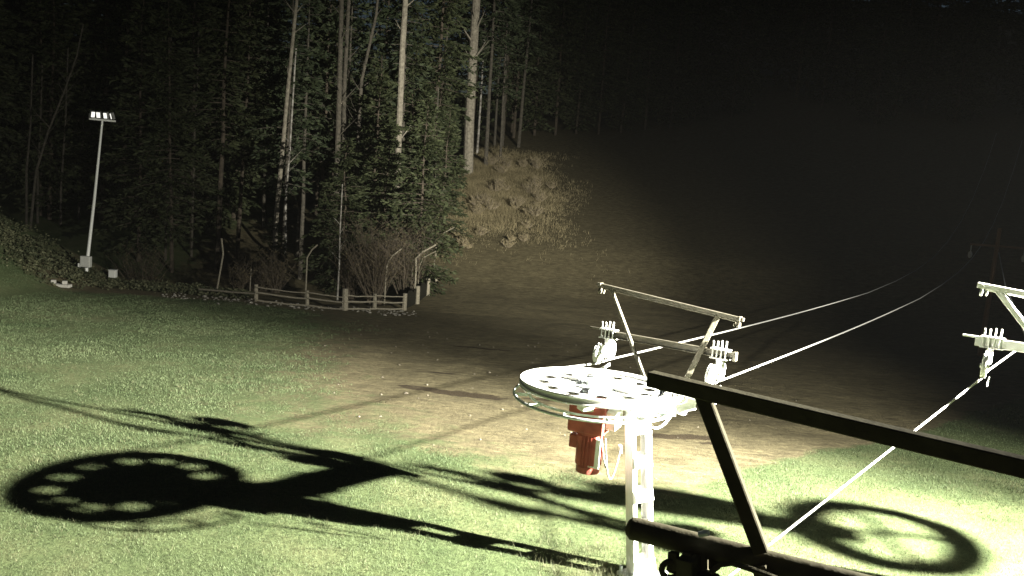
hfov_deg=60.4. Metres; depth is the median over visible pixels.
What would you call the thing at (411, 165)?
spruce tree
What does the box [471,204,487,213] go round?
dry brush
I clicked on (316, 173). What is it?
spruce tree
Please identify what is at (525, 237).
dry brush
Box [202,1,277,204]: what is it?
spruce tree
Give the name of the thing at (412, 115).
spruce tree
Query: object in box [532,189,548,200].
dry brush
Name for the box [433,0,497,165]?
pine tree
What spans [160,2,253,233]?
spruce tree
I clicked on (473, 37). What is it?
bare tree
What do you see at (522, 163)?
dry brush
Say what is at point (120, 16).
spruce tree
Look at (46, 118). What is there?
spruce tree
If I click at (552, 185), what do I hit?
dry brush
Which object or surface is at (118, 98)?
spruce tree
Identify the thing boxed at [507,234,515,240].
dry brush
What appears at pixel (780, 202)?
ground
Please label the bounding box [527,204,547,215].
dry brush
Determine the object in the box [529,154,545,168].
dry brush
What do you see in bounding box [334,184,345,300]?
birch tree
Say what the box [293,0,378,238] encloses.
spruce tree
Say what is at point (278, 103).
pine tree
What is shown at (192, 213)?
bare tree
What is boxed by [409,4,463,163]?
spruce tree
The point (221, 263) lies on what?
bent pole
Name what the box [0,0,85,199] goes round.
tree
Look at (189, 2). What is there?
spruce tree
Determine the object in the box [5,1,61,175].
spruce tree
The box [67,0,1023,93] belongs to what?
sky
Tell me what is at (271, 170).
spruce tree
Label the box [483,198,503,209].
dry brush
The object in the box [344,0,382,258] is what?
bare tree
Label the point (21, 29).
spruce tree
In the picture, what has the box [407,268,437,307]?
netting fence
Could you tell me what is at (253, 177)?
spruce tree
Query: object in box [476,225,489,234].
dry brush
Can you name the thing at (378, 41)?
spruce tree
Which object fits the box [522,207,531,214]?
dry brush
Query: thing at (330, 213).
spruce tree
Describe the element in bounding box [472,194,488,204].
dry brush
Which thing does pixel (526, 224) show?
dry brush
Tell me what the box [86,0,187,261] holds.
spruce tree
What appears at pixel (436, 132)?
bare tree
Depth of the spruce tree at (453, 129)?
57.28 m
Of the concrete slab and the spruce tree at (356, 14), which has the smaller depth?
the concrete slab
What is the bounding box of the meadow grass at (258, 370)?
[0,242,1023,575]
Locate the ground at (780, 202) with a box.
[0,0,1023,575]
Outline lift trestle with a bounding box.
[962,282,1023,386]
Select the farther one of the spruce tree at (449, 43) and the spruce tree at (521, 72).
the spruce tree at (521, 72)
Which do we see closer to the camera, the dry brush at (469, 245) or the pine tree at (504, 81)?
the dry brush at (469, 245)
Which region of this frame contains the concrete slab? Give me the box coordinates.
[55,283,71,287]
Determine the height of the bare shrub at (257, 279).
3.634 m
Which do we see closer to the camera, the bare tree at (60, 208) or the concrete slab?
the concrete slab
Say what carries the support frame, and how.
on the ground at (780, 202)
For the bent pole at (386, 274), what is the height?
3.122 m
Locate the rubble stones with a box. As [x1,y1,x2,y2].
[162,292,416,315]
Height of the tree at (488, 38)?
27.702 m
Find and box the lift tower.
[968,228,1023,355]
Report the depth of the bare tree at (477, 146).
86.33 m
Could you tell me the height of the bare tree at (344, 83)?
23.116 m
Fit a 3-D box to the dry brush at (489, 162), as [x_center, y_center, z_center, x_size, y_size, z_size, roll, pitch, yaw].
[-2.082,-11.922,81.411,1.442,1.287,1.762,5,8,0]
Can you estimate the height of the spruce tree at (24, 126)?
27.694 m
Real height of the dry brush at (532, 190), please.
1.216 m
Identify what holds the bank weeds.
on the ground at (780, 202)
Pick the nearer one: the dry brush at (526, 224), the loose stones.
the loose stones
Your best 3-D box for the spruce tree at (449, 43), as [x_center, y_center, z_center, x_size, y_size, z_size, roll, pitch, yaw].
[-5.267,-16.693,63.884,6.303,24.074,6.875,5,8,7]
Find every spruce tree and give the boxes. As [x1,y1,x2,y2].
[0,0,48,177]
[0,0,67,187]
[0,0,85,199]
[0,0,92,216]
[0,8,39,187]
[3,0,68,145]
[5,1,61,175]
[32,0,143,217]
[57,0,181,220]
[74,0,167,185]
[77,3,167,185]
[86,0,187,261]
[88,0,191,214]
[118,0,229,272]
[121,0,195,196]
[134,0,190,180]
[142,0,246,243]
[150,0,233,171]
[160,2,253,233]
[162,0,267,269]
[163,4,236,162]
[172,5,221,195]
[176,0,296,220]
[181,0,260,224]
[200,0,280,258]
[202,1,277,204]
[227,0,281,217]
[235,0,293,202]
[246,0,298,202]
[250,217,296,292]
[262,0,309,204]
[266,5,302,158]
[281,0,369,264]
[285,0,363,216]
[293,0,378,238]
[293,137,385,297]
[295,4,346,192]
[311,0,378,194]
[332,50,406,257]
[345,125,418,281]
[347,0,418,218]
[360,40,445,234]
[364,0,420,186]
[375,0,462,187]
[376,95,462,295]
[396,0,480,175]
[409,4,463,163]
[409,54,467,215]
[411,108,473,251]
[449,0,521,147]
[449,2,514,141]
[479,0,559,137]
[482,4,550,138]
[486,5,547,131]
[501,0,561,121]
[508,0,567,135]
[523,1,566,119]
[525,0,600,134]
[545,0,594,114]
[548,0,596,121]
[551,0,602,133]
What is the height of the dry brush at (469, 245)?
0.474 m
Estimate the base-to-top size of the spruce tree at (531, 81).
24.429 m
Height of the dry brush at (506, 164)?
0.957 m
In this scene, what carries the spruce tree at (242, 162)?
on the ground at (780, 202)
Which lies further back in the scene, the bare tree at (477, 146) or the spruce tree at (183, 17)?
the bare tree at (477, 146)
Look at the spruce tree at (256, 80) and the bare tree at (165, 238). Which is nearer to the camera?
the bare tree at (165, 238)
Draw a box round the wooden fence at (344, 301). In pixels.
[198,284,406,310]
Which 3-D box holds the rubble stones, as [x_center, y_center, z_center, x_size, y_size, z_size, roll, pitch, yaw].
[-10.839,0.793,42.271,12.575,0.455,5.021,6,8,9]
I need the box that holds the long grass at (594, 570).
[524,531,668,575]
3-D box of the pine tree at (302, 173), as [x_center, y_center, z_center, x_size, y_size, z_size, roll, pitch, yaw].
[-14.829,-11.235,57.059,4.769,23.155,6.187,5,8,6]
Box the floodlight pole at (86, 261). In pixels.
[78,110,115,271]
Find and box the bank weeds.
[0,206,253,298]
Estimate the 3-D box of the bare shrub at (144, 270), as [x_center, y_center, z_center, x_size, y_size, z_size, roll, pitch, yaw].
[-22.395,-1.246,52.843,3.883,3.352,3.482,2,9,-16]
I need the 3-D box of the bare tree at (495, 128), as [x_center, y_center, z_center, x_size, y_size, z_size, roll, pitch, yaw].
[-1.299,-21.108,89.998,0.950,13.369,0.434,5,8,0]
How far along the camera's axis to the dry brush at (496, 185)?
72.77 m
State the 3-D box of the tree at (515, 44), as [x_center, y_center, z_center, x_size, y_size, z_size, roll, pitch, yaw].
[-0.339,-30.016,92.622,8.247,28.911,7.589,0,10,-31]
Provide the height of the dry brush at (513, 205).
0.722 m
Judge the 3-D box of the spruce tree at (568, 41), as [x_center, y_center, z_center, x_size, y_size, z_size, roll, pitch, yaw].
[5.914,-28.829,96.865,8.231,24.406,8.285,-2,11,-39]
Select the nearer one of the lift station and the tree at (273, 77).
the lift station
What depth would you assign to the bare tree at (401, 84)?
59.47 m
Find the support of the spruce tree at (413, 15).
on the ground at (780, 202)
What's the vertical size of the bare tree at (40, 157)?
14.804 m
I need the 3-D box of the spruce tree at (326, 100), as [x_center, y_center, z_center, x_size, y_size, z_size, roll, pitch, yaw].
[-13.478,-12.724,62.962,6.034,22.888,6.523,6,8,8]
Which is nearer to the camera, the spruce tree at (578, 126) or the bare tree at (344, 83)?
the bare tree at (344, 83)
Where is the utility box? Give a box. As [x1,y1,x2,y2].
[108,269,116,277]
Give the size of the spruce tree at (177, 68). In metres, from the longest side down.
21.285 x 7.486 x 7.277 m
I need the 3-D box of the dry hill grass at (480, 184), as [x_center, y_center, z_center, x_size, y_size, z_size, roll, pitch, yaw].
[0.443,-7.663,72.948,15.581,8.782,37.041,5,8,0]
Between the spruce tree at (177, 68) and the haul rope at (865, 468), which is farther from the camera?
the spruce tree at (177, 68)
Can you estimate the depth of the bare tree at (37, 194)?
63.66 m
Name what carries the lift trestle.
on the ground at (780, 202)
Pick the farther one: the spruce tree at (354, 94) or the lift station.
the spruce tree at (354, 94)
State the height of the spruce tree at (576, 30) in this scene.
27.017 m
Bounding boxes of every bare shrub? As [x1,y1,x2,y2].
[104,243,171,281]
[227,260,257,289]
[228,248,282,290]
[258,241,308,292]
[327,234,394,300]
[329,210,424,304]
[378,219,443,297]
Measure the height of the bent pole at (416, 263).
3.233 m
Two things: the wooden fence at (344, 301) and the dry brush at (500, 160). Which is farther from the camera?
the dry brush at (500, 160)
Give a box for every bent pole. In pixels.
[216,238,223,288]
[305,244,317,295]
[384,248,401,305]
[414,244,435,289]
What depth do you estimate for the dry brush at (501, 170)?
78.84 m
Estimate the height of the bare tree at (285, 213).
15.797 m
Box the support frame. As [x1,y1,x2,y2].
[625,371,1023,575]
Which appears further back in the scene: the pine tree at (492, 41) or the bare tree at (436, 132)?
the pine tree at (492, 41)
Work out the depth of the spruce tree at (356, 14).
86.20 m
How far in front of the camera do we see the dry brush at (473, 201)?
68.00 m
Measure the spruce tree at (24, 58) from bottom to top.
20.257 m
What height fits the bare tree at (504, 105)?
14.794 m
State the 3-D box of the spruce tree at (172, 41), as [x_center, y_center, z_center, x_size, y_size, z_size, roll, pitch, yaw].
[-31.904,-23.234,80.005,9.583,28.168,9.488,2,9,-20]
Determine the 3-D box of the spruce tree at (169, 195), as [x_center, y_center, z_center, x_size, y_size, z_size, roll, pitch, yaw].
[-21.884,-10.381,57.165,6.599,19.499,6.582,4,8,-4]
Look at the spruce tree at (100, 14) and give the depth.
70.66 m
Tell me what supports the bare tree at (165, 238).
on the ground at (780, 202)
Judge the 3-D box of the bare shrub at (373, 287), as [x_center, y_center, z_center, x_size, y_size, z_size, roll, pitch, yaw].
[-7.072,-1.562,45.275,4.248,4.928,4.648,7,9,18]
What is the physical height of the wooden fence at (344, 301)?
1.380 m
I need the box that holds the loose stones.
[274,330,922,478]
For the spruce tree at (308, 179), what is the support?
on the ground at (780, 202)
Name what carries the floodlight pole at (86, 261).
on the ground at (780, 202)
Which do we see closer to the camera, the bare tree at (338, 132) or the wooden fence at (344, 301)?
the wooden fence at (344, 301)
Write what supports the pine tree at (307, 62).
on the ground at (780, 202)
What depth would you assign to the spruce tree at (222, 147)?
59.42 m
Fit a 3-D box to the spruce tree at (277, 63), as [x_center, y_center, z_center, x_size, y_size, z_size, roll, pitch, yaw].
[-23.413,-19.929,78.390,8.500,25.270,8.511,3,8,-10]
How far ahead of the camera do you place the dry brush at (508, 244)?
59.33 m
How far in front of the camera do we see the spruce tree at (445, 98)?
64.56 m
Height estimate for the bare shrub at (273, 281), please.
2.771 m
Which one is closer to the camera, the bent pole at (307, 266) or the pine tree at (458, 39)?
the bent pole at (307, 266)
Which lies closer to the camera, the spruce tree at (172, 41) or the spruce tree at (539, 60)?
the spruce tree at (172, 41)
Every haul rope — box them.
[519,133,1021,408]
[728,254,1023,575]
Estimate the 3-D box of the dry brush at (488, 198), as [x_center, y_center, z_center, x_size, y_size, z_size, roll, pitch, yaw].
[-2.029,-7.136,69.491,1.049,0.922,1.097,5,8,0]
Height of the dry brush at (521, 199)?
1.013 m
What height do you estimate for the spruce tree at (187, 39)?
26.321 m
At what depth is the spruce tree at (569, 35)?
104.70 m
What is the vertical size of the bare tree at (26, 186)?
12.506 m
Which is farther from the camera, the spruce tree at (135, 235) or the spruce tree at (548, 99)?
the spruce tree at (548, 99)
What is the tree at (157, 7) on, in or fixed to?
on the ground at (780, 202)
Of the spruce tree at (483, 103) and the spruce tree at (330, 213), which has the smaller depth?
the spruce tree at (330, 213)
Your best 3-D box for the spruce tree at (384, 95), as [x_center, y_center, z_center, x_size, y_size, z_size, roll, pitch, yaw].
[-9.425,-8.666,59.730,5.316,14.553,5.739,4,8,-5]
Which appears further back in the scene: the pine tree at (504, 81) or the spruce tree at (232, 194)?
the pine tree at (504, 81)
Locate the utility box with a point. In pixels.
(112, 273)
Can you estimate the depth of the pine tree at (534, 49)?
88.75 m
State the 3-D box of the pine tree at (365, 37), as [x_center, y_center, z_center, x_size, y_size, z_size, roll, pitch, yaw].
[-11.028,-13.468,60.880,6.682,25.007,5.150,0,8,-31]
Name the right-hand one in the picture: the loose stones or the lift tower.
the lift tower
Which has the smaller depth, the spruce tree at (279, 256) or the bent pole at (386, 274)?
the bent pole at (386, 274)
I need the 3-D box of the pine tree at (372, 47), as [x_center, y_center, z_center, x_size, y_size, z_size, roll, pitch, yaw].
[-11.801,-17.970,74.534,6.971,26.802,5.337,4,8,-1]
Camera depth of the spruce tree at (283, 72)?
82.21 m
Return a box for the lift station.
[513,282,744,575]
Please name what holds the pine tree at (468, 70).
on the ground at (780, 202)
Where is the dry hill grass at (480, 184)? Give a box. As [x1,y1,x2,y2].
[412,146,629,279]
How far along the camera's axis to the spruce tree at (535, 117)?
96.14 m
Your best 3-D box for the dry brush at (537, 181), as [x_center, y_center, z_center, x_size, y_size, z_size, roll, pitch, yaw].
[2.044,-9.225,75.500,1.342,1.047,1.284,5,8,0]
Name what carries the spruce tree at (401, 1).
on the ground at (780, 202)
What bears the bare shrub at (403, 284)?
on the ground at (780, 202)
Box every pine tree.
[242,0,302,227]
[242,0,321,286]
[254,0,337,256]
[268,0,338,279]
[307,0,394,176]
[347,0,406,200]
[366,0,439,235]
[414,0,487,129]
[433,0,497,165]
[463,0,536,164]
[477,0,538,157]
[503,0,558,147]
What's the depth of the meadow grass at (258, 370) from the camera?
16.11 m
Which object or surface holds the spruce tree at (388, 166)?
on the ground at (780, 202)
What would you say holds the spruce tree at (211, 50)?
on the ground at (780, 202)
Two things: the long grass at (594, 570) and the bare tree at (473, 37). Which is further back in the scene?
the bare tree at (473, 37)
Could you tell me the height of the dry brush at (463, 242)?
0.760 m
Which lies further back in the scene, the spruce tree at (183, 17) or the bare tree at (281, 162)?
the spruce tree at (183, 17)
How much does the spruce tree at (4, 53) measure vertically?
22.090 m
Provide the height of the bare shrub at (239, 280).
1.729 m
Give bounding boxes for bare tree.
[23,24,87,228]
[24,54,36,226]
[33,64,44,222]
[59,48,73,224]
[163,37,176,259]
[189,22,206,256]
[271,0,309,291]
[282,48,296,289]
[319,0,358,233]
[326,0,356,274]
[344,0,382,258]
[392,0,414,239]
[430,88,441,226]
[454,0,489,174]
[476,0,486,153]
[493,24,503,145]
[502,3,511,145]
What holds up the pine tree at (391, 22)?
on the ground at (780, 202)
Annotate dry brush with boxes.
[456,237,469,247]
[463,242,473,248]
[469,193,487,204]
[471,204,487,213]
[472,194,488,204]
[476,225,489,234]
[481,192,492,201]
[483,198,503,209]
[485,153,496,164]
[487,179,502,191]
[495,162,509,172]
[496,152,508,163]
[501,240,515,247]
[502,159,512,166]
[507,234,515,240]
[510,195,527,204]
[510,200,521,207]
[517,158,527,165]
[518,233,530,241]
[520,218,534,227]
[522,182,543,194]
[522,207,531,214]
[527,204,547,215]
[528,174,543,185]
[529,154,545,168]
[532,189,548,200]
[546,181,556,187]
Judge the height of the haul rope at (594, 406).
9.824 m
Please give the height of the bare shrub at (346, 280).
3.865 m
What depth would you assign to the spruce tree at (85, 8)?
64.94 m
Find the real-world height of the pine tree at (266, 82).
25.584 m

